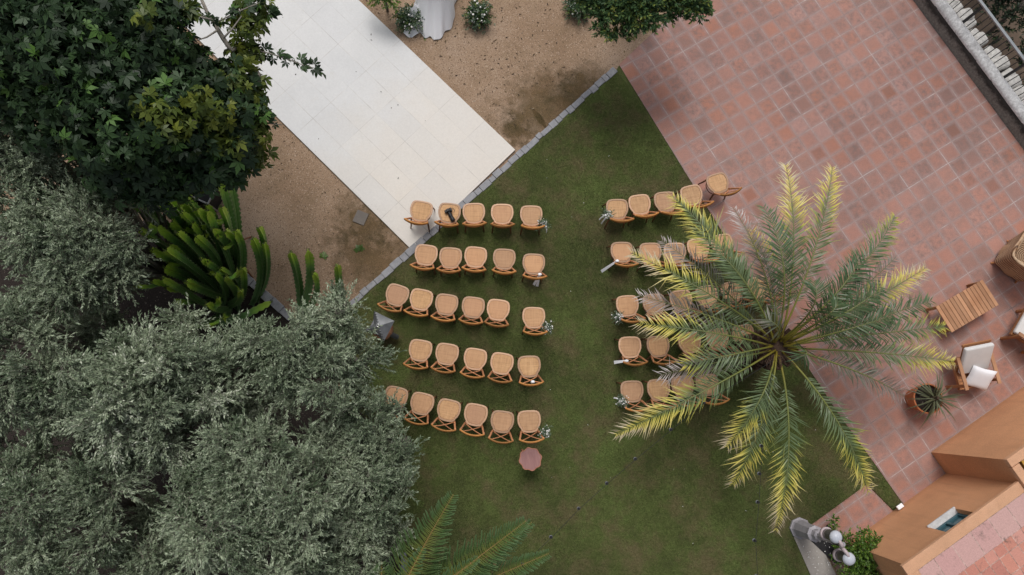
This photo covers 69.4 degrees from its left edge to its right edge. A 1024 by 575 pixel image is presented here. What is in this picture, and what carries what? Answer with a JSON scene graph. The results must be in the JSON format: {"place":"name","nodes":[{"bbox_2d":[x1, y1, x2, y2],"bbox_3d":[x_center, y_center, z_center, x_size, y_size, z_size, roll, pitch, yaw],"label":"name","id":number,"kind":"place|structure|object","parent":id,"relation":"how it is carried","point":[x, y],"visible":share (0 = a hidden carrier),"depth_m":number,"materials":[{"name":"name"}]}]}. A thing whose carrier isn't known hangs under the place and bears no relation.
{"place":"outdoors","nodes":[
{"label":"outdoors","id":0,"kind":"place"},
{"bbox_2d":[187,0,514,246],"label":"path","id":1,"kind":"structure","parent":0,"point":[431,138],"depth_m":14.89,"materials":[{"name":"stone"}]},
{"bbox_2d":[404,200,434,231],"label":"cross back chair","id":2,"kind":"object","parent":1,"relation":"on","point":[420,211],"visible":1,"depth_m":14.13,"materials":[{"name":"wicker"}]},
{"bbox_2d":[0,0,892,574],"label":"ground","id":3,"kind":"structure","parent":0,"point":[320,190],"depth_m":15.06,"materials":[{"name":"soil"}]},
{"bbox_2d":[0,0,325,218],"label":"broadleaf tree","id":4,"kind":"object","parent":3,"relation":"on","point":[165,96],"visible":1,"depth_m":9.73,"materials":[{"name":"green plant"}]},
{"bbox_2d":[0,228,401,574],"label":"planting bed","id":5,"kind":"object","parent":3,"relation":"on","point":[160,297],"visible":0.17,"depth_m":13.93,"materials":[{"name":"soil"}]},
{"bbox_2d":[0,275,159,451],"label":"olive tree","id":6,"kind":"object","parent":5,"relation":"on","point":[24,392],"visible":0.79,"depth_m":10.26,"materials":[{"name":"green plant"}]},
{"bbox_2d":[0,119,171,243],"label":"olive tree","id":7,"kind":"object","parent":5,"relation":"on","point":[19,165],"visible":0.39,"depth_m":10.57,"materials":[{"name":"green plant"}]},
{"bbox_2d":[0,167,205,332],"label":"olive tree","id":8,"kind":"object","parent":5,"relation":"on","point":[96,257],"visible":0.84,"depth_m":10.46,"materials":[{"name":"green plant"}]},
{"bbox_2d":[0,422,214,574],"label":"olive tree","id":9,"kind":"object","parent":5,"relation":"on","point":[95,499],"visible":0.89,"depth_m":10.04,"materials":[{"name":"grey plant"}]},
{"bbox_2d":[41,292,303,484],"bbox_3d":[-4.841,1.651,11.568,3.694,4.943,2.801,-30,83,-7],"label":"olive tree","id":10,"kind":"object","parent":5,"relation":"on","point":[202,385],"visible":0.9,"depth_m":10.12,"materials":[{"name":"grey plant"}]},
{"bbox_2d":[132,184,247,328],"bbox_3d":[-5.257,-0.523,12.756,1.562,3.211,2.413,0,81,-3],"label":"cactus","id":11,"kind":"object","parent":5,"relation":"on","point":[194,235],"visible":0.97,"depth_m":12.36,"materials":[{"name":"green plant"}]},
{"bbox_2d":[149,405,339,574],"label":"olive tree","id":12,"kind":"object","parent":5,"relation":"on","point":[268,500],"visible":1,"depth_m":9.94,"materials":[{"name":"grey plant"}]},
{"bbox_2d":[217,299,272,326],"bbox_3d":[-5.049,0.505,14.032,1.124,0.157,0.159,-24,83,-6],"label":"cactus","id":13,"kind":"object","parent":5,"relation":"on","point":[259,307],"visible":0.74,"depth_m":14.01,"materials":[{"name":"green plant"}]},
{"bbox_2d":[249,226,270,306],"bbox_3d":[-4.570,-0.317,13.363,0.309,2.011,1.332,30,81,2],"label":"cactus","id":14,"kind":"object","parent":5,"relation":"on","point":[261,250],"visible":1,"depth_m":13.25,"materials":[{"name":"green plant"}]},
{"bbox_2d":[287,248,319,325],"bbox_3d":[-3.757,0.071,13.337,0.494,2.012,1.297,15,80,0],"label":"cactus","id":15,"kind":"object","parent":5,"relation":"on","point":[310,277],"visible":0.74,"depth_m":13.30,"materials":[{"name":"green plant"}]},
{"bbox_2d":[239,278,406,433],"bbox_3d":[-2.823,1.101,12.192,2.097,4.069,2.332,31,81,3],"label":"olive tree","id":16,"kind":"object","parent":5,"relation":"on","point":[336,346],"visible":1,"depth_m":10.77,"materials":[{"name":"green plant"}]},
{"bbox_2d":[286,492,418,574],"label":"olive tree","id":17,"kind":"object","parent":5,"relation":"on","point":[374,552],"visible":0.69,"depth_m":10.78,"materials":[{"name":"green plant"}]},
{"bbox_2d":[288,378,429,548],"bbox_3d":[-2.346,2.774,12.155,2.091,3.652,2.564,0,81,-3],"label":"olive tree","id":18,"kind":"object","parent":5,"relation":"on","point":[371,460],"visible":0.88,"depth_m":10.98,"materials":[{"name":"green plant"}]},
{"bbox_2d":[370,491,551,574],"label":"palm tree","id":19,"kind":"object","parent":5,"relation":"on","point":[485,567],"visible":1,"depth_m":10.77,"materials":[{"name":"green plant"}]},
{"bbox_2d":[192,188,221,211],"bbox_3d":[-5.886,-1.824,14.258,0.490,0.518,0.450,24,81,1],"label":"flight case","id":20,"kind":"object","parent":3,"relation":"on","point":[215,202],"visible":0.21,"depth_m":14.14,"materials":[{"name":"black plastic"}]},
{"bbox_2d":[247,274,289,320],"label":"kerb","id":21,"kind":"structure","parent":3,"relation":"on","point":[276,305],"depth_m":14.19,"materials":[{"name":"stone"}]},
{"bbox_2d":[349,210,377,233],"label":"moss","id":22,"kind":"object","parent":3,"relation":"on","point":[366,226],"visible":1,"depth_m":14.55,"materials":[{"name":"plant"}]},
{"bbox_2d":[348,240,404,279],"bbox_3d":[-2.681,-0.504,14.445,3.194,0.001,3.059,0,81,-3],"label":"moss","id":23,"kind":"object","parent":3,"relation":"on","point":[368,256],"visible":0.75,"depth_m":14.45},
{"bbox_2d":[366,0,401,12],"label":"shrub","id":24,"kind":"object","parent":3,"relation":"on","point":[394,4],"visible":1,"depth_m":14.54,"materials":[{"name":"green plant"}]},
{"bbox_2d":[390,2,425,39],"bbox_3d":[-2.063,-5.500,15.015,0.872,0.506,0.705,10,81,-1],"label":"flower arrangement","id":25,"kind":"object","parent":3,"relation":"on","point":[403,19],"visible":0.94,"depth_m":15.01,"materials":[{"name":"green plant"}]},
{"bbox_2d":[314,67,617,335],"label":"kerb","id":26,"kind":"structure","parent":3,"relation":"on","point":[471,196],"depth_m":14.78,"materials":[{"name":"stone"}]},
{"bbox_2d":[461,0,496,34],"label":"flower arrangement","id":27,"kind":"object","parent":3,"relation":"on","point":[477,11],"visible":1,"depth_m":15.11,"materials":[{"name":"green plant"}]},
{"bbox_2d":[366,0,624,129],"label":"leaf litter","id":28,"kind":"object","parent":3,"relation":"on","point":[515,57],"visible":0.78,"depth_m":15.25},
{"bbox_2d":[508,78,571,129],"bbox_3d":[0.669,-3.665,15.102,3.880,0.001,2.978,-41,85,-8],"label":"moss","id":29,"kind":"object","parent":3,"relation":"on","point":[537,105],"visible":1,"depth_m":15.10,"materials":[{"name":"plant"}]},
{"bbox_2d":[561,0,591,24],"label":"flower arrangement","id":30,"kind":"object","parent":3,"relation":"on","point":[575,12],"visible":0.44,"depth_m":15.26,"materials":[{"name":"green plant"}]},
{"bbox_2d":[563,73,595,101],"bbox_3d":[1.432,-4.111,15.204,2.340,0.001,1.778,-40,85,-8],"label":"moss","id":31,"kind":"object","parent":3,"relation":"on","point":[580,88],"visible":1,"depth_m":15.21,"materials":[{"name":"plant"}]},
{"bbox_2d":[572,0,715,42],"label":"evergreen tree","id":32,"kind":"object","parent":3,"relation":"on","point":[626,14],"visible":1,"depth_m":12.90,"materials":[{"name":"green plant"}]},
{"bbox_2d":[794,537,835,574],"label":"concrete strip","id":33,"kind":"object","parent":3,"relation":"on","point":[815,552],"visible":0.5,"depth_m":13.88,"materials":[{"name":"concrete"}]},
{"bbox_2d":[829,525,883,574],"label":"bush","id":34,"kind":"object","parent":3,"relation":"on","point":[863,564],"visible":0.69,"depth_m":13.23,"materials":[{"name":"green plant"}]},
{"bbox_2d":[848,387,1023,574],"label":"house","id":35,"kind":"structure","parent":3,"relation":"on","point":[964,515],"depth_m":12.65,"materials":[{"name":"paint"}]},
{"bbox_2d":[927,506,967,531],"bbox_3d":[7.473,3.987,12.501,0.608,0.597,0.180,-32,84,-7],"label":"window","id":36,"kind":"structure","parent":35,"relation":"in","point":[951,517],"depth_m":12.74,"materials":[{"name":"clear glass"}]},
{"bbox_3d":[-1.547,-6.195,14.976,0.460,0.870,0.400,4,81,-2],"label":"ceremony table","id":37,"kind":"object","parent":3,"relation":"on","visible":0},
{"bbox_2d":[415,0,456,39],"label":"tablecloth","id":38,"kind":"object","parent":37,"relation":"on","point":[438,16],"visible":0.9,"depth_m":15.03,"materials":[{"name":"white fabric"}]},
{"bbox_2d":[403,3,419,37],"bbox_3d":[-1.946,-5.504,15.068,0.297,0.450,0.746,26,81,2],"label":"pedestal","id":39,"kind":"object","parent":38,"relation":"hanging from","point":[414,32],"visible":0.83,"depth_m":15.16,"materials":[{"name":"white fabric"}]},
{"bbox_2d":[319,65,902,574],"bbox_3d":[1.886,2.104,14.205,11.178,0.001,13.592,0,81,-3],"label":"lawn","id":40,"kind":"structure","parent":0,"point":[583,273],"depth_m":14.17,"materials":[{"name":"plant"}]},
{"bbox_2d":[364,311,398,340],"bbox_3d":[-2.366,0.785,13.732,0.519,0.972,0.413,26,81,2],"label":"lantern","id":41,"kind":"object","parent":40,"relation":"on","point":[384,331],"visible":0.87,"depth_m":13.33,"materials":[{"name":"metal"}]},
{"bbox_2d":[376,385,411,417],"bbox_3d":[-2.154,2.103,13.539,0.461,0.933,0.590,13,81,0],"label":"cross back chair","id":42,"kind":"object","parent":40,"relation":"on","point":[390,390],"visible":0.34,"depth_m":13.57,"materials":[{"name":"wicker"}]},
{"bbox_2d":[377,283,411,314],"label":"cross back chair","id":43,"kind":"object","parent":40,"relation":"on","point":[396,294],"visible":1,"depth_m":13.86,"materials":[{"name":"wicker"}]},
{"bbox_2d":[403,339,434,369],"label":"cross back chair","id":44,"kind":"object","parent":40,"relation":"on","point":[420,350],"visible":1,"depth_m":13.71,"materials":[{"name":"wicker"}]},
{"bbox_2d":[403,288,435,318],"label":"cross back chair","id":45,"kind":"object","parent":40,"relation":"on","point":[421,300],"visible":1,"depth_m":13.86,"materials":[{"name":"wicker"}]},
{"bbox_2d":[403,391,436,425],"bbox_3d":[-1.673,2.217,13.542,0.461,0.933,0.590,13,81,0],"label":"cross back chair","id":46,"kind":"object","parent":40,"relation":"on","point":[421,403],"visible":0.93,"depth_m":13.56,"materials":[{"name":"wicker"}]},
{"bbox_2d":[410,244,439,274],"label":"cross back chair","id":47,"kind":"object","parent":40,"relation":"on","point":[426,254],"visible":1,"depth_m":14.00,"materials":[{"name":"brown wood"}]},
{"bbox_2d":[430,293,459,322],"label":"cross back chair","id":48,"kind":"object","parent":40,"relation":"on","point":[447,304],"visible":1,"depth_m":13.87,"materials":[{"name":"wicker"}]},
{"bbox_2d":[430,343,460,373],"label":"cross back chair","id":49,"kind":"object","parent":40,"relation":"on","point":[447,354],"visible":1,"depth_m":13.72,"materials":[{"name":"wicker"}]},
{"bbox_2d":[431,397,462,431],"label":"cross back chair","id":50,"kind":"object","parent":40,"relation":"on","point":[449,410],"visible":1,"depth_m":13.56,"materials":[{"name":"wicker"}]},
{"bbox_2d":[434,203,461,233],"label":"cross back chair","id":51,"kind":"object","parent":40,"relation":"on","point":[445,220],"visible":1,"depth_m":14.15,"materials":[{"name":"wicker"}]},
{"bbox_2d":[436,247,462,276],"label":"cross back chair","id":52,"kind":"object","parent":40,"relation":"on","point":[450,257],"visible":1,"depth_m":14.01,"materials":[{"name":"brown wood"}]},
{"bbox_2d":[458,296,484,325],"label":"cross back chair","id":53,"kind":"object","parent":40,"relation":"on","point":[473,307],"visible":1,"depth_m":13.88,"materials":[{"name":"wicker"}]},
{"bbox_2d":[459,402,488,436],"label":"cross back chair","id":54,"kind":"object","parent":40,"relation":"on","point":[475,414],"visible":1,"depth_m":13.57,"materials":[{"name":"wicker"}]},
{"bbox_2d":[460,348,487,378],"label":"cross back chair","id":55,"kind":"object","parent":40,"relation":"on","point":[475,358],"visible":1,"depth_m":13.73,"materials":[{"name":"wicker"}]},
{"bbox_2d":[461,246,486,275],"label":"cross back chair","id":56,"kind":"object","parent":40,"relation":"on","point":[475,257],"visible":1,"depth_m":14.04,"materials":[{"name":"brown wood"}]},
{"bbox_2d":[462,203,486,232],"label":"cross back chair","id":57,"kind":"object","parent":40,"relation":"on","point":[473,214],"visible":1,"depth_m":14.17,"materials":[{"name":"wicker"}]},
{"bbox_2d":[484,299,509,327],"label":"cross back chair","id":58,"kind":"object","parent":40,"relation":"on","point":[498,309],"visible":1,"depth_m":13.89,"materials":[{"name":"wicker"}]},
{"bbox_2d":[487,352,513,383],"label":"cross back chair","id":59,"kind":"object","parent":40,"relation":"on","point":[501,363],"visible":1,"depth_m":13.74,"materials":[{"name":"wicker"}]},
{"bbox_2d":[488,409,513,443],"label":"cross back chair","id":60,"kind":"object","parent":40,"relation":"on","point":[502,421],"visible":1,"depth_m":13.57,"materials":[{"name":"wicker"}]},
{"bbox_2d":[491,204,514,233],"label":"cross back chair","id":61,"kind":"object","parent":40,"relation":"on","point":[501,215],"visible":1,"depth_m":14.20,"materials":[{"name":"wicker"}]},
{"bbox_2d":[492,249,516,277],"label":"cross back chair","id":62,"kind":"object","parent":40,"relation":"on","point":[503,259],"visible":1,"depth_m":14.06,"materials":[{"name":"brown wood"}]},
{"bbox_2d":[516,356,543,386],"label":"cross back chair","id":63,"kind":"object","parent":40,"relation":"on","point":[529,366],"visible":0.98,"depth_m":13.75,"materials":[{"name":"wicker"}]},
{"bbox_2d":[516,409,544,443],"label":"cross back chair","id":64,"kind":"object","parent":40,"relation":"on","point":[528,421],"visible":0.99,"depth_m":13.59,"materials":[{"name":"wicker"}]},
{"bbox_2d":[519,447,541,470],"bbox_3d":[0.322,3.156,13.682,0.406,0.575,0.406,-34,84,-7],"label":"side table","id":65,"kind":"object","parent":40,"relation":"on","point":[530,459],"visible":1,"depth_m":13.40,"materials":[{"name":"pink wood"}]},
{"bbox_2d":[519,205,544,234],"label":"cross back chair","id":66,"kind":"object","parent":40,"relation":"on","point":[530,215],"visible":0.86,"depth_m":14.22,"materials":[{"name":"wicker"}]},
{"bbox_2d":[521,307,547,335],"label":"cross back chair","id":67,"kind":"object","parent":40,"relation":"on","point":[533,317],"visible":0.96,"depth_m":13.90,"materials":[{"name":"wicker"}]},
{"bbox_2d":[522,254,546,282],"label":"cross back chair","id":68,"kind":"object","parent":40,"relation":"on","point":[532,264],"visible":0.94,"depth_m":14.07,"materials":[{"name":"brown wood"}]},
{"bbox_2d":[602,199,634,228],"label":"cross back chair","id":69,"kind":"object","parent":40,"relation":"on","point":[619,207],"visible":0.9,"depth_m":14.32,"materials":[{"name":"wicker"}]},
{"bbox_2d":[606,242,638,270],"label":"cross back chair","id":70,"kind":"object","parent":40,"relation":"on","point":[619,251],"visible":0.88,"depth_m":14.18,"materials":[{"name":"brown wood"}]},
{"bbox_2d":[611,295,645,323],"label":"cross back chair","id":71,"kind":"object","parent":40,"relation":"on","point":[627,305],"visible":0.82,"depth_m":14.02,"materials":[{"name":"wicker"}]},
{"bbox_2d":[614,336,647,365],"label":"cross back chair","id":72,"kind":"object","parent":40,"relation":"on","point":[630,347],"visible":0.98,"depth_m":13.90,"materials":[{"name":"wicker"}]},
{"bbox_2d":[616,380,649,411],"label":"cross back chair","id":73,"kind":"object","parent":40,"relation":"on","point":[632,390],"visible":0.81,"depth_m":13.77,"materials":[{"name":"wicker"}]},
{"bbox_2d":[626,194,658,224],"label":"cross back chair","id":74,"kind":"object","parent":40,"relation":"on","point":[639,205],"visible":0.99,"depth_m":14.35,"materials":[{"name":"wicker"}]},
{"bbox_2d":[635,243,668,271],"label":"cross back chair","id":75,"kind":"object","parent":40,"relation":"on","point":[650,247],"visible":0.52,"depth_m":14.21,"materials":[{"name":"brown wood"}]},
{"bbox_2d":[637,293,673,321],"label":"cross back chair","id":76,"kind":"object","parent":40,"relation":"on","point":[646,307],"visible":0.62,"depth_m":14.04,"materials":[{"name":"wicker"}]},
{"bbox_2d":[641,335,677,365],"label":"cross back chair","id":77,"kind":"object","parent":40,"relation":"on","point":[655,347],"visible":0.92,"depth_m":13.92,"materials":[{"name":"wicker"}]},
{"bbox_2d":[641,379,677,410],"bbox_3d":[2.744,1.996,13.778,0.461,0.933,0.590,-3,81,-3],"label":"cross back chair","id":78,"kind":"object","parent":40,"relation":"on","point":[654,389],"visible":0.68,"depth_m":13.79,"materials":[{"name":"wicker"}]},
{"bbox_2d":[650,191,683,221],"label":"cross back chair","id":79,"kind":"object","parent":40,"relation":"on","point":[661,200],"visible":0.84,"depth_m":14.38,"materials":[{"name":"wicker"}]},
{"bbox_2d":[661,243,690,270],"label":"cross back chair","id":80,"kind":"object","parent":40,"relation":"on","point":[681,250],"visible":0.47,"depth_m":14.23,"materials":[{"name":"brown wood"}]},
{"bbox_2d":[663,290,701,317],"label":"cross back chair","id":81,"kind":"object","parent":40,"relation":"on","point":[677,292],"visible":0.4,"depth_m":14.09,"materials":[{"name":"wicker"}]},
{"bbox_2d":[664,375,701,406],"bbox_3d":[3.207,1.938,13.808,0.461,0.933,0.590,-6,81,-3],"label":"cross back chair","id":82,"kind":"object","parent":40,"relation":"on","point":[675,380],"visible":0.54,"depth_m":13.83,"materials":[{"name":"wicker"}]},
{"bbox_2d":[671,332,709,360],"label":"cross back chair","id":83,"kind":"object","parent":40,"relation":"on","point":[684,345],"visible":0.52,"depth_m":13.96,"materials":[{"name":"wicker"}]},
{"bbox_2d":[674,184,713,216],"bbox_3d":[3.534,-1.719,14.413,0.461,0.933,0.590,-13,82,-5],"label":"cross back chair","id":84,"kind":"object","parent":40,"relation":"on","point":[691,193],"visible":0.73,"depth_m":14.43,"materials":[{"name":"wicker"}]},
{"bbox_2d":[684,238,719,265],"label":"cross back chair","id":85,"kind":"object","parent":40,"relation":"on","point":[691,246],"visible":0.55,"depth_m":14.26,"materials":[{"name":"wicker"}]},
{"bbox_2d":[690,285,728,312],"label":"cross back chair","id":86,"kind":"object","parent":40,"relation":"on","point":[707,300],"visible":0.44,"depth_m":14.12,"materials":[{"name":"wicker"}]},
{"bbox_2d":[692,374,729,405],"bbox_3d":[3.676,1.911,13.834,0.461,0.933,0.590,-8,81,-4],"label":"cross back chair","id":87,"kind":"object","parent":40,"relation":"on","point":[709,392],"visible":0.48,"depth_m":13.84,"materials":[{"name":"wicker"}]},
{"bbox_2d":[698,328,738,357],"bbox_3d":[3.910,1.061,13.982,0.461,0.933,0.590,-8,81,-4],"label":"cross back chair","id":88,"kind":"object","parent":40,"relation":"on","point":[715,344],"visible":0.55,"depth_m":13.99,"materials":[{"name":"wicker"}]},
{"bbox_2d":[718,281,755,309],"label":"cross back chair","id":89,"kind":"object","parent":40,"relation":"on","point":[726,286],"visible":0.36,"depth_m":14.15,"materials":[{"name":"wicker"}]},
{"bbox_2d":[609,160,956,536],"bbox_3d":[4.704,0.955,12.839,6.132,3.352,6.638,0,81,-3],"label":"palm tree","id":90,"kind":"object","parent":40,"relation":"on","point":[769,343],"visible":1,"depth_m":12.43,"materials":[{"name":"plant"}]},
{"bbox_2d":[514,360,773,572],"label":"string lights","id":91,"kind":"object","parent":90,"relation":"hanging from","point":[606,483],"visible":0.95,"depth_m":12.10,"materials":[{"name":"black metal"}]},
{"bbox_2d":[789,517,855,565],"bbox_3d":[5.477,4.396,13.046,0.383,1.879,0.624,-28,83,-7],"label":"street lamp","id":92,"kind":"object","parent":40,"relation":"on","point":[800,528],"visible":1,"depth_m":12.53,"materials":[{"name":"grey metal"}]},
{"bbox_2d":[619,0,1023,503],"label":"terrace","id":93,"kind":"structure","parent":0,"point":[885,107],"depth_m":15.18,"materials":[{"name":"tile"}]},
{"bbox_2d":[698,172,741,200],"bbox_3d":[4.071,-1.962,14.476,0.461,0.933,0.590,-18,82,-5],"label":"cross back chair","id":94,"kind":"object","parent":93,"relation":"on","point":[717,183],"visible":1,"depth_m":14.49,"materials":[{"name":"wicker"}]},
{"bbox_2d":[905,383,942,413],"bbox_3d":[7.877,2.138,14.227,0.576,0.458,0.576,0,81,-3],"label":"terracotta pot","id":95,"kind":"object","parent":93,"relation":"on","point":[910,400],"visible":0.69,"depth_m":14.04,"materials":[{"name":"ceramic"}]},
{"bbox_2d":[904,372,964,430],"bbox_3d":[7.983,2.115,13.913,1.128,0.725,1.157,0,81,-3],"label":"yucca plant","id":96,"kind":"object","parent":95,"relation":"in","point":[936,398],"visible":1,"depth_m":13.88,"materials":[{"name":"green plant"}]},
{"bbox_2d":[925,280,998,332],"bbox_3d":[8.846,0.389,14.577,1.131,0.409,0.565,-28,83,-7],"label":"coffee table","id":97,"kind":"object","parent":93,"relation":"on","point":[974,300],"visible":0.98,"depth_m":14.38,"materials":[{"name":"brown wood"}]},
{"bbox_2d":[939,339,1001,390],"bbox_3d":[8.809,1.491,14.189,0.730,0.821,0.852,-10,81,-4],"label":"teak armchair","id":98,"kind":"object","parent":93,"relation":"on","point":[979,354],"visible":0.82,"depth_m":13.97,"materials":[{"name":"fabric"}]},
{"bbox_2d":[966,365,996,390],"bbox_3d":[8.909,1.724,14.078,0.450,0.150,0.450,16,116,4],"label":"pillow","id":99,"kind":"object","parent":98,"relation":"on","point":[979,377],"visible":0.96,"depth_m":14.01,"materials":[{"name":"fabric"}]},
{"bbox_2d":[990,231,1023,282],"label":"wicker armchair","id":100,"kind":"object","parent":93,"relation":"on","point":[1009,260],"visible":1,"depth_m":14.57,"materials":[{"name":"brown wicker"}]},
{"bbox_2d":[1000,308,1023,353],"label":"teak armchair","id":101,"kind":"object","parent":93,"relation":"on","point":[1017,331],"visible":1,"depth_m":14.38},
{"bbox_2d":[812,486,892,574],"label":"patio","id":102,"kind":"structure","parent":0,"point":[859,509],"depth_m":14.06,"materials":[{"name":"tile"}]},
{"bbox_2d":[810,525,845,562],"bbox_3d":[6.067,4.861,13.928,0.793,0.001,0.475,43,82,4],"label":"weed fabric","id":103,"kind":"object","parent":102,"relation":"on","point":[821,546],"visible":0.33,"depth_m":13.91,"materials":[{"name":"fabric"}]},
{"bbox_2d":[959,0,1023,83],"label":"ground","id":104,"kind":"structure","parent":0,"point":[1015,35],"depth_m":17.71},
{"bbox_2d":[913,0,1023,149],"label":"boundary wall","id":105,"kind":"structure","parent":104,"relation":"on","point":[1003,99],"depth_m":15.36,"materials":[{"name":"paint"}]},
{"bbox_2d":[950,0,1023,100],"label":"iron railing","id":106,"kind":"object","parent":105,"relation":"on","point":[1001,29],"visible":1,"depth_m":14.86,"materials":[{"name":"metal"}]},
{"bbox_2d":[947,0,1023,102],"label":"rubble ledge","id":107,"kind":"object","parent":104,"relation":"on","point":[960,13],"visible":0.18,"depth_m":15.60,"materials":[{"name":"stone"}]},
{"bbox_2d":[973,0,1023,60],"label":"shrub","id":108,"kind":"object","parent":104,"relation":"on","point":[1019,5],"visible":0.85,"depth_m":16.40,"materials":[{"name":"green plant"}]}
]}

